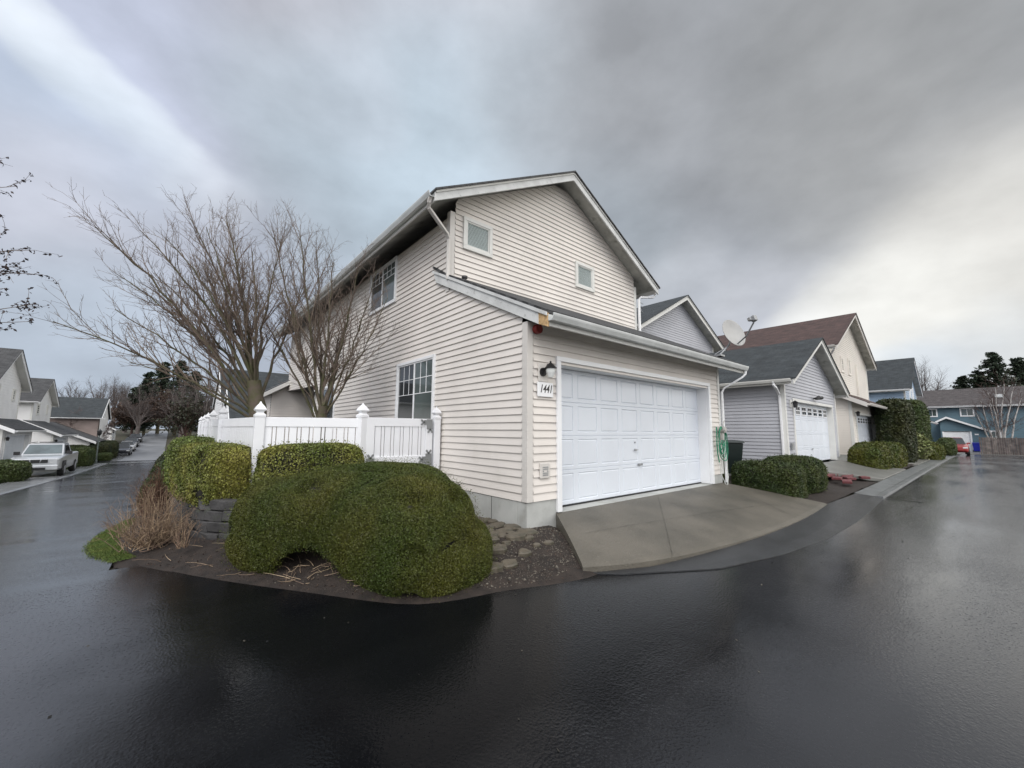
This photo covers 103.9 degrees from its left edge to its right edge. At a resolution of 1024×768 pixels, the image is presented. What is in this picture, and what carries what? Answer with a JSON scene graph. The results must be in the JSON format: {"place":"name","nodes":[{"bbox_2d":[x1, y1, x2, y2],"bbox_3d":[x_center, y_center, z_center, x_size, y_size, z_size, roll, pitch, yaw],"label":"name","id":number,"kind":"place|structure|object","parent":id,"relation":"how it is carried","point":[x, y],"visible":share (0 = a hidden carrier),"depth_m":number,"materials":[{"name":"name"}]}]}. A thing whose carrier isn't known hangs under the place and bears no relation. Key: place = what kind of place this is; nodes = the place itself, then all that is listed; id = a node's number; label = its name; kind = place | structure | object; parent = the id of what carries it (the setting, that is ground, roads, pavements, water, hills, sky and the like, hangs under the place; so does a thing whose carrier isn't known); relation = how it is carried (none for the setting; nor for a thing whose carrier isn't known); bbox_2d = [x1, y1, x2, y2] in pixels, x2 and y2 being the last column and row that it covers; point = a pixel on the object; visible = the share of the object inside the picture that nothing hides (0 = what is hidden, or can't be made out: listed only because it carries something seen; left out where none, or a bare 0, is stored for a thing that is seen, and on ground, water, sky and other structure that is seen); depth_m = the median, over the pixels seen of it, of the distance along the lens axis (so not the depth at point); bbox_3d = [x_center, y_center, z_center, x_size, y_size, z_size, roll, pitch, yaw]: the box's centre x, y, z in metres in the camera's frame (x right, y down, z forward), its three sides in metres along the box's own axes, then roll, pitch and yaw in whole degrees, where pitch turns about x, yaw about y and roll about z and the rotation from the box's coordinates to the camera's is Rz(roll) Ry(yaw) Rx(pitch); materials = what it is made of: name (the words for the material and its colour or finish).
{"place":"outdoors","nodes":[
{"label":"outdoors","id":0,"kind":"place"},
{"bbox_2d":[31,470,56,475],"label":"driveway","id":1,"kind":"structure","parent":0,"point":[38,473],"depth_m":24.92,"materials":[{"name":"concrete"}]},
{"bbox_2d":[0,463,107,494],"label":"pavement","id":2,"kind":"structure","parent":0,"point":[7,487],"depth_m":18.69,"materials":[{"name":"concrete"}]},
{"bbox_2d":[77,447,95,466],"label":"clipped hedge","id":3,"kind":"object","parent":2,"relation":"on","point":[87,456],"visible":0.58,"depth_m":31.10,"materials":[{"name":"green plant"}]},
{"bbox_2d":[99,433,146,461],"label":"pavement","id":4,"kind":"structure","parent":0,"point":[119,457],"depth_m":48.45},
{"bbox_2d":[94,452,112,460],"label":"clipped hedge","id":5,"kind":"object","parent":4,"relation":"on","point":[105,456],"visible":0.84,"depth_m":40.73,"materials":[{"name":"green plant"}]},
{"bbox_2d":[118,443,132,454],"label":"parked car","id":6,"kind":"object","parent":4,"relation":"on","point":[125,448],"visible":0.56,"depth_m":50.84,"materials":[{"name":"paint"}]},
{"bbox_2d":[111,383,169,433],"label":"bare tree","id":7,"kind":"object","parent":4,"relation":"on","point":[139,418],"visible":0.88,"depth_m":74.14,"materials":[{"name":"brown plant"}]},
{"bbox_2d":[118,431,167,460],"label":"hill road","id":8,"kind":"structure","parent":0,"point":[152,445],"depth_m":62.16,"materials":[{"name":"asphalt"}]},
{"bbox_2d":[0,429,913,569],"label":"ground","id":9,"kind":"structure","parent":0,"point":[120,436],"depth_m":77.15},
{"bbox_2d":[0,459,33,483],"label":"clipped hedge","id":10,"kind":"object","parent":9,"relation":"on","point":[11,470],"visible":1,"depth_m":18.06,"materials":[{"name":"green plant"}]},
{"bbox_2d":[0,348,46,459],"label":"house","id":11,"kind":"structure","parent":9,"relation":"on","point":[15,432],"depth_m":24.64,"materials":[{"name":"grey"}]},
{"bbox_2d":[3,435,24,459],"bbox_3d":[-30.198,4.186,24.154,0.012,2.155,4.800,6,-9,-40],"label":"garage door","id":12,"kind":"structure","parent":11,"relation":"in","point":[15,443],"depth_m":24.40,"materials":[{"name":"grey metal"}]},
{"bbox_2d":[11,441,77,475],"bbox_3d":[-26.532,4.228,22.838,2.160,1.826,5.328,6,-9,-40],"label":"pickup truck","id":13,"kind":"object","parent":9,"relation":"on","point":[60,458],"visible":0.77,"depth_m":21.98,"materials":[{"name":"silver metal"}]},
{"bbox_2d":[17,378,78,443],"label":"house","id":14,"kind":"structure","parent":9,"relation":"on","point":[39,402],"depth_m":33.32,"materials":[{"name":"grey"}]},
{"bbox_2d":[57,378,88,397],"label":"bare tree","id":15,"kind":"object","parent":9,"relation":"on","point":[74,395],"visible":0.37,"depth_m":95.21,"materials":[{"name":"grey plant"}]},
{"bbox_2d":[50,397,111,445],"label":"house","id":16,"kind":"structure","parent":9,"relation":"on","point":[91,418],"depth_m":46.61,"materials":[{"name":"grey"}]},
{"bbox_2d":[88,442,112,452],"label":"clipped hedge","id":17,"kind":"object","parent":9,"relation":"on","point":[105,447],"visible":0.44,"depth_m":41.71,"materials":[{"name":"green plant"}]},
{"bbox_2d":[72,379,132,405],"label":"bare tree","id":18,"kind":"object","parent":9,"relation":"on","point":[103,394],"visible":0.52,"depth_m":101.50,"materials":[{"name":"brown plant"}]},
{"bbox_2d":[101,420,115,439],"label":"bare shrub","id":19,"kind":"object","parent":9,"relation":"on","point":[104,433],"visible":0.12,"depth_m":50.94,"materials":[{"name":"brown plant"}]},
{"bbox_2d":[82,519,135,562],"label":"grass","id":20,"kind":"structure","parent":9,"relation":"on","point":[98,547],"depth_m":5.48,"materials":[{"name":"plant"}]},
{"bbox_2d":[88,374,131,420],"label":"bare tree","id":21,"kind":"object","parent":9,"relation":"on","point":[113,389],"visible":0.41,"depth_m":105.42,"materials":[{"name":"brown plant"}]},
{"bbox_2d":[100,440,119,457],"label":"clipped hedge","id":22,"kind":"object","parent":9,"relation":"on","point":[115,445],"visible":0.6,"depth_m":46.77,"materials":[{"name":"green plant"}]},
{"bbox_2d":[107,424,119,439],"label":"house","id":23,"kind":"structure","parent":9,"relation":"on","point":[113,432],"depth_m":64.10,"materials":[{"name":"grey"}]},
{"bbox_2d":[110,382,141,432],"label":"bare tree","id":24,"kind":"object","parent":9,"relation":"on","point":[124,389],"visible":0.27,"depth_m":91.45,"materials":[{"name":"brown plant"}]},
{"bbox_2d":[109,387,150,431],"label":"conifer","id":25,"kind":"object","parent":9,"relation":"on","point":[132,396],"visible":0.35,"depth_m":83.88,"materials":[{"name":"green plant"}]},
{"bbox_2d":[109,399,154,434],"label":"tree","id":26,"kind":"object","parent":9,"relation":"on","point":[120,416],"visible":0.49,"depth_m":79.57,"materials":[{"name":"brown plant"}]},
{"bbox_2d":[115,371,167,433],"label":"conifer","id":27,"kind":"object","parent":9,"relation":"on","point":[148,376],"visible":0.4,"depth_m":88.33,"materials":[{"name":"green plant"}]},
{"bbox_2d":[151,361,177,433],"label":"conifer","id":28,"kind":"object","parent":9,"relation":"on","point":[159,374],"visible":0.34,"depth_m":92.38,"materials":[{"name":"green plant"}]},
{"bbox_2d":[156,360,189,435],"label":"conifer","id":29,"kind":"object","parent":9,"relation":"on","point":[174,382],"visible":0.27,"depth_m":84.53,"materials":[{"name":"green plant"}]},
{"bbox_2d":[141,386,214,425],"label":"tree","id":30,"kind":"object","parent":9,"relation":"on","point":[160,398],"visible":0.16,"depth_m":76.23,"materials":[{"name":"brown plant"}]},
{"bbox_2d":[151,393,212,436],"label":"bare tree","id":31,"kind":"object","parent":9,"relation":"on","point":[187,420],"visible":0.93,"depth_m":59.52,"materials":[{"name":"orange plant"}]},
{"bbox_2d":[155,379,213,437],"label":"bare tree","id":32,"kind":"object","parent":9,"relation":"on","point":[174,404],"visible":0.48,"depth_m":69.73,"materials":[{"name":"brown plant"}]},
{"bbox_2d":[169,371,210,435],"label":"conifer","id":33,"kind":"object","parent":9,"relation":"on","point":[195,430],"visible":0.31,"depth_m":80.31,"materials":[{"name":"green plant"}]},
{"bbox_2d":[171,365,216,418],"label":"bare tree","id":34,"kind":"object","parent":9,"relation":"on","point":[206,403],"visible":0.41,"depth_m":62.15,"materials":[{"name":"brown plant"}]},
{"bbox_2d":[169,492,236,539],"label":"retaining wall","id":35,"kind":"structure","parent":9,"relation":"on","point":[213,515],"depth_m":5.25,"materials":[{"name":"stone"}]},
{"bbox_2d":[212,369,288,418],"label":"house","id":36,"kind":"structure","parent":9,"relation":"on","point":[275,379],"depth_m":34.57,"materials":[{"name":"grey"}]},
{"bbox_2d":[110,505,596,603],"bbox_3d":[-12.878,4.149,18.020,5.355,1.618,38.900,6,-9,-40],"label":"planting bed","id":37,"kind":"object","parent":9,"relation":"on","point":[324,587],"visible":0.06,"depth_m":4.37,"materials":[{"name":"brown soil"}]},
{"bbox_2d":[89,478,197,552],"bbox_3d":[-4.694,1.681,5.200,1.107,0.889,1.116,6,-9,-40],"label":"twiggy shrub","id":38,"kind":"object","parent":37,"relation":"on","point":[153,536],"visible":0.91,"depth_m":5.13,"materials":[{"name":"plant"}]},
{"bbox_2d":[126,461,171,515],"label":"twiggy shrub","id":39,"kind":"object","parent":37,"relation":"on","point":[157,487],"visible":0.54,"depth_m":8.01,"materials":[{"name":"plant"}]},
{"bbox_2d":[134,472,169,505],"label":"shrub","id":40,"kind":"object","parent":37,"relation":"on","point":[148,484],"visible":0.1,"depth_m":9.29,"materials":[{"name":"brown plant"}]},
{"bbox_2d":[163,508,205,548],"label":"twiggy shrub","id":41,"kind":"object","parent":37,"relation":"on","point":[179,543],"visible":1,"depth_m":4.80,"materials":[{"name":"plant"}]},
{"bbox_2d":[137,535,358,585],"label":"fallen twigs","id":42,"kind":"object","parent":37,"relation":"on","point":[286,577],"visible":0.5,"depth_m":4.24,"materials":[{"name":"wood"}]},
{"bbox_2d":[198,401,369,488],"bbox_3d":[-6.971,1.519,9.544,11.331,1.738,1.430,-6,-9,41],"label":"picket fence","id":43,"kind":"object","parent":37,"relation":"on","point":[254,433],"visible":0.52,"depth_m":6.17,"materials":[{"name":"white plastic"}]},
{"bbox_2d":[365,406,441,468],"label":"garden gate","id":44,"kind":"structure","parent":43,"relation":"attached to","point":[407,433],"depth_m":6.77,"materials":[{"name":"white plastic"}]},
{"bbox_2d":[217,455,498,602],"bbox_3d":[-1.745,1.542,4.721,2.668,1.309,3.064,6,-9,-40],"label":"clipped shrub","id":45,"kind":"object","parent":37,"relation":"on","point":[391,527],"visible":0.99,"depth_m":4.13,"materials":[{"name":"green plant"}]},
{"bbox_2d":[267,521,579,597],"bbox_3d":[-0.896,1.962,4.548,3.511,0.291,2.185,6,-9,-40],"label":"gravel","id":46,"kind":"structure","parent":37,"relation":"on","point":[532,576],"depth_m":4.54,"materials":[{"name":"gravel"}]},
{"bbox_2d":[484,562,503,572],"bbox_3d":[-0.217,1.982,4.309,0.308,0.081,0.208,4,-3,-40],"label":"paving stone","id":47,"kind":"object","parent":37,"relation":"on","point":[496,566],"visible":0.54,"depth_m":4.26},
{"bbox_2d":[493,543,506,553],"bbox_3d":[-0.165,1.926,4.652,0.287,0.086,0.226,5,0,-40],"label":"paving stone","id":48,"kind":"object","parent":37,"relation":"on","point":[500,548],"visible":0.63,"depth_m":4.60,"materials":[{"name":"stone"}]},
{"bbox_2d":[501,559,517,568],"bbox_3d":[-0.027,1.991,4.415,0.228,0.085,0.175,1,7,-40],"label":"paving stone","id":49,"kind":"object","parent":37,"relation":"on","point":[510,563],"visible":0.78,"depth_m":4.37,"materials":[{"name":"stone"}]},
{"bbox_2d":[505,532,526,540],"bbox_3d":[0.046,1.898,4.972,0.308,0.080,0.231,3,-4,-40],"label":"paving stone","id":50,"kind":"object","parent":37,"relation":"on","point":[517,536],"visible":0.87,"depth_m":4.91,"materials":[{"name":"stone"}]},
{"bbox_2d":[518,548,531,557],"bbox_3d":[0.130,1.966,4.636,0.191,0.082,0.171,1,2,-40],"label":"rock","id":51,"kind":"object","parent":37,"relation":"on","point":[524,552],"visible":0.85,"depth_m":4.59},
{"bbox_2d":[516,528,537,534],"bbox_3d":[0.178,1.936,5.174,0.313,0.084,0.232,-1,2,-40],"label":"paving stone","id":52,"kind":"object","parent":37,"relation":"on","point":[530,531],"visible":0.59,"depth_m":5.16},
{"bbox_2d":[264,170,748,527],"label":"house","id":53,"kind":"structure","parent":9,"relation":"on","point":[505,296],"depth_m":7.84,"materials":[{"name":"beige plastic"}]},
{"bbox_2d":[324,384,335,441],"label":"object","id":54,"kind":"structure","parent":53,"relation":"in","point":[331,413],"depth_m":12.23,"materials":[{"name":"white paint"}]},
{"bbox_2d":[368,256,398,315],"bbox_3d":[-3.192,-2.375,9.894,0.062,1.100,1.610,6,-9,-40],"label":"window","id":55,"kind":"structure","parent":53,"relation":"in","point":[390,274],"depth_m":9.74,"materials":[{"name":"glass"}]},
{"bbox_2d":[395,354,435,418],"bbox_3d":[-1.991,0.231,8.141,0.062,1.470,1.660,6,-9,-40],"label":"window","id":56,"kind":"structure","parent":53,"relation":"in","point":[415,379],"depth_m":8.08,"materials":[{"name":"glass"}]},
{"bbox_2d":[462,216,492,258],"bbox_3d":[-0.677,-2.908,7.965,0.700,0.660,0.062,6,-9,-40],"label":"window","id":57,"kind":"structure","parent":53,"relation":"in","point":[477,238],"depth_m":7.96,"materials":[{"name":"plastic"}]},
{"bbox_2d":[537,382,552,397],"bbox_3d":[0.478,0.082,5.751,0.310,0.210,0.026,6,-9,-40],"label":"number sign","id":58,"kind":"object","parent":53,"relation":"attached to","point":[544,389],"visible":1,"depth_m":5.73,"materials":[{"name":"white paint"}]},
{"bbox_2d":[575,261,594,292],"bbox_3d":[1.830,-2.686,10.076,0.710,0.660,0.062,6,-9,-40],"label":"window","id":59,"kind":"structure","parent":53,"relation":"in","point":[584,274],"depth_m":10.07,"materials":[{"name":"plastic"}]},
{"bbox_2d":[561,369,700,506],"bbox_3d":[2.444,0.989,7.657,4.910,2.145,0.052,6,-9,-40],"label":"garage door","id":60,"kind":"structure","parent":53,"relation":"in","point":[621,436],"depth_m":7.35,"materials":[{"name":"white metal"}]},
{"bbox_2d":[716,420,728,484],"bbox_3d":[4.819,1.577,9.186,0.498,1.477,0.190,6,-9,-40],"label":"garden hose","id":61,"kind":"object","parent":53,"relation":"attached to","point":[722,430],"visible":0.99,"depth_m":9.20,"materials":[{"name":"rubber"}]},
{"bbox_2d":[714,315,757,356],"bbox_3d":[5.323,-1.119,9.418,0.646,0.918,0.981,6,-9,-40],"label":"satellite dish","id":62,"kind":"object","parent":53,"relation":"attached to","point":[733,332],"visible":0.99,"depth_m":9.53,"materials":[{"name":"grey metal"}]},
{"bbox_2d":[556,483,711,512],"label":"garage sill","id":63,"kind":"structure","parent":9,"relation":"on","point":[596,503],"depth_m":7.08,"materials":[{"name":"concrete"}]},
{"bbox_2d":[637,295,849,475],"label":"house","id":64,"kind":"structure","parent":9,"relation":"on","point":[779,398],"depth_m":13.90,"materials":[{"name":"grey plastic"}]},
{"bbox_2d":[794,403,830,459],"bbox_3d":[10.666,1.754,14.276,4.850,2.015,0.042,6,-9,-40],"label":"garage door","id":65,"kind":"structure","parent":64,"relation":"in","point":[812,435],"depth_m":14.43,"materials":[{"name":"white paint"}]},
{"bbox_2d":[724,476,877,503],"bbox_3d":[6.277,3.012,13.229,7.050,0.242,7.720,6,-9,-40],"label":"planting bed","id":66,"kind":"object","parent":9,"relation":"on","point":[837,489],"visible":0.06,"depth_m":10.68,"materials":[{"name":"brown soil"}]},
{"bbox_2d":[722,440,744,473],"bbox_3d":[6.680,2.274,12.380,0.709,1.081,0.865,-1,-7,11],"label":"wheeled bin","id":67,"kind":"object","parent":66,"relation":"on","point":[735,450],"visible":0.41,"depth_m":12.03,"materials":[{"name":"green plastic"}]},
{"bbox_2d":[728,459,809,498],"bbox_3d":[6.146,2.233,9.601,1.621,0.898,1.572,6,-9,-40],"label":"clipped hedge","id":68,"kind":"object","parent":66,"relation":"on","point":[787,478],"visible":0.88,"depth_m":9.06,"materials":[{"name":"green plant"}]},
{"bbox_2d":[764,454,829,493],"bbox_3d":[7.555,2.341,10.750,2.142,0.994,1.497,6,-9,-40],"label":"clipped hedge","id":69,"kind":"object","parent":66,"relation":"on","point":[817,472],"visible":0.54,"depth_m":10.07,"materials":[{"name":"green plant"}]},
{"bbox_2d":[718,313,887,460],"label":"house","id":70,"kind":"structure","parent":9,"relation":"on","point":[844,337],"depth_m":21.01,"materials":[{"name":"beige plastic"}]},
{"bbox_2d":[857,416,872,441],"bbox_3d":[17.360,2.548,19.769,4.820,1.935,0.028,6,-9,-40],"label":"garage door","id":71,"kind":"structure","parent":70,"relation":"in","point":[864,423],"depth_m":20.09,"materials":[{"name":"white paint"}]},
{"bbox_2d":[872,397,919,462],"bbox_3d":[19.873,2.467,20.726,3.316,3.576,1.584,6,-9,-40],"label":"tall hedge","id":72,"kind":"object","parent":9,"relation":"on","point":[895,420],"visible":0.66,"depth_m":19.80,"materials":[{"name":"green plant"}]},
{"bbox_2d":[867,358,937,424],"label":"house","id":73,"kind":"structure","parent":9,"relation":"on","point":[894,378],"depth_m":34.13,"materials":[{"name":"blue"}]},
{"bbox_2d":[906,398,933,441],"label":"tall hedge","id":74,"kind":"object","parent":9,"relation":"on","point":[922,420],"visible":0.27,"depth_m":25.00,"materials":[{"name":"green plant"}]},
{"bbox_2d":[917,356,953,390],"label":"bare tree","id":75,"kind":"object","parent":9,"relation":"on","point":[925,380],"visible":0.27,"depth_m":92.33,"materials":[{"name":"grey plant"}]},
{"bbox_2d":[925,441,946,459],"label":"clipped hedge","id":76,"kind":"object","parent":9,"relation":"on","point":[940,451],"visible":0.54,"depth_m":23.55,"materials":[{"name":"green plant"}]},
{"bbox_2d":[937,437,957,455],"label":"clipped hedge","id":77,"kind":"object","parent":9,"relation":"on","point":[949,444],"visible":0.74,"depth_m":30.06,"materials":[{"name":"green plant"}]},
{"bbox_2d":[950,375,972,388],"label":"conifer","id":78,"kind":"object","parent":9,"relation":"on","point":[961,382],"visible":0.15,"depth_m":96.99,"materials":[{"name":"green plant"}]},
{"bbox_2d":[917,386,1023,452],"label":"house","id":79,"kind":"structure","parent":9,"relation":"on","point":[950,411],"depth_m":49.75,"materials":[{"name":"teal"}]},
{"bbox_2d":[944,432,971,451],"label":"garage door","id":80,"kind":"structure","parent":79,"relation":"in","point":[966,437],"depth_m":47.48,"materials":[{"name":"white paint"}]},
{"bbox_2d":[959,408,974,416],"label":"window","id":81,"kind":"structure","parent":79,"relation":"in","point":[969,411],"depth_m":50.33,"materials":[{"name":"white paint"}]},
{"bbox_2d":[964,370,992,388],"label":"conifer","id":82,"kind":"object","parent":9,"relation":"on","point":[972,379],"visible":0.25,"depth_m":90.91,"materials":[{"name":"green plant"}]},
{"bbox_2d":[967,369,1023,452],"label":"birch tree","id":83,"kind":"object","parent":9,"relation":"on","point":[999,431],"visible":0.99,"depth_m":43.95,"materials":[{"name":"white plant"}]},
{"bbox_2d":[973,352,1017,387],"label":"conifer","id":84,"kind":"object","parent":9,"relation":"on","point":[994,361],"visible":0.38,"depth_m":88.62,"materials":[{"name":"green plant"}]},
{"bbox_2d":[979,437,1023,454],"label":"board fence","id":85,"kind":"object","parent":9,"relation":"on","point":[1000,447],"visible":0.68,"depth_m":40.77,"materials":[{"name":"brown wood"}]},
{"bbox_2d":[1002,357,1023,385],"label":"conifer","id":86,"kind":"object","parent":9,"relation":"on","point":[1017,363],"visible":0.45,"depth_m":93.31,"materials":[{"name":"green plant"}]},
{"bbox_2d":[0,454,1023,767],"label":"road","id":87,"kind":"structure","parent":0,"point":[898,642],"depth_m":2.79,"materials":[{"name":"asphalt"}]},
{"bbox_2d":[0,157,62,330],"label":"leafy tree","id":88,"kind":"object","parent":87,"relation":"on","point":[18,273],"visible":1,"depth_m":5.16,"materials":[{"name":"brown plant"}]},
{"bbox_2d":[854,453,959,498],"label":"sidewalk","id":89,"kind":"structure","parent":87,"relation":"on","point":[885,488],"depth_m":12.85,"materials":[{"name":"concrete"}]},
{"bbox_2d":[950,437,969,455],"bbox_3d":[37.269,5.247,33.884,4.525,1.436,2.000,7,-9,-43],"label":"red car","id":90,"kind":"object","parent":87,"relation":"on","point":[962,446],"visible":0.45,"depth_m":32.32,"materials":[{"name":"paint"}]},
{"bbox_2d":[0,0,1023,428],"label":"sky","id":91,"kind":"structure","parent":0,"point":[779,162],"materials":[{"name":"grey"}]},
{"bbox_2d":[556,482,826,571],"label":"driveway","id":92,"kind":"structure","parent":0,"point":[643,540],"depth_m":5.89,"materials":[{"name":"concrete"}]},
{"bbox_2d":[593,493,882,574],"bbox_3d":[5.030,2.413,6.804,9.518,0.170,1.013,5,-8,-35],"label":"asphalt apron","id":93,"kind":"object","parent":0,"point":[829,520],"visible":0.73,"depth_m":5.70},
{"bbox_2d":[824,460,905,481],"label":"driveway","id":94,"kind":"structure","parent":0,"point":[840,468],"depth_m":13.87,"materials":[{"name":"concrete"}]},
{"bbox_2d":[959,452,1023,455],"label":"driveway","id":95,"kind":"structure","parent":0,"point":[976,453],"depth_m":41.78,"materials":[{"name":"concrete"}]},
{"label":"planting bed","id":96,"kind":"structure","parent":0,"visible":0},
{"bbox_2d":[916,432,936,459],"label":"broadleaf shrub","id":97,"kind":"object","parent":96,"relation":"on","point":[924,447],"visible":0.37,"depth_m":21.78,"materials":[{"name":"green plant"}]},
{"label":"garden soil","id":98,"kind":"structure","parent":0,"visible":0},
{"bbox_2d":[19,182,327,417],"bbox_3d":[-5.579,-0.924,7.183,3.819,6.058,3.254,2,-7,-17],"label":"bare tree","id":99,"kind":"object","parent":98,"relation":"on","point":[253,388],"visible":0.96,"depth_m":7.29,"materials":[{"name":"brown plant"}]},
{"bbox_2d":[161,434,214,489],"bbox_3d":[-6.598,1.619,8.297,1.011,1.189,2.063,6,-9,-40],"label":"clipped hedge","id":100,"kind":"object","parent":98,"relation":"on","point":[176,442],"visible":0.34,"depth_m":7.72,"materials":[{"name":"plant"}]},
{"bbox_2d":[166,439,252,507],"bbox_3d":[-4.502,1.308,6.027,1.882,0.971,0.828,-5,-8,37],"label":"clipped hedge","id":101,"kind":"object","parent":98,"relation":"on","point":[207,471],"visible":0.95,"depth_m":5.53,"materials":[{"name":"green plant"}]},
{"bbox_2d":[247,439,366,486],"bbox_3d":[-2.852,1.316,5.686,1.522,1.075,0.681,3,-7,-25],"label":"clipped hedge","id":102,"kind":"object","parent":98,"relation":"on","point":[286,458],"visible":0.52,"depth_m":5.48,"materials":[{"name":"green plant"}]},
{"bbox_2d":[235,197,409,442],"bbox_3d":[-3.887,-0.797,8.111,3.154,5.942,2.208,6,-9,-40],"label":"bare tree","id":103,"kind":"object","parent":98,"relation":"on","point":[324,408],"visible":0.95,"depth_m":8.04,"materials":[{"name":"brown plant"}]},
{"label":"planting bed","id":104,"kind":"structure","parent":0,"visible":0},
{"bbox_2d":[847,440,908,469],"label":"clipped hedge","id":105,"kind":"object","parent":104,"relation":"on","point":[884,455],"visible":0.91,"depth_m":15.64,"materials":[{"name":"green plant"}]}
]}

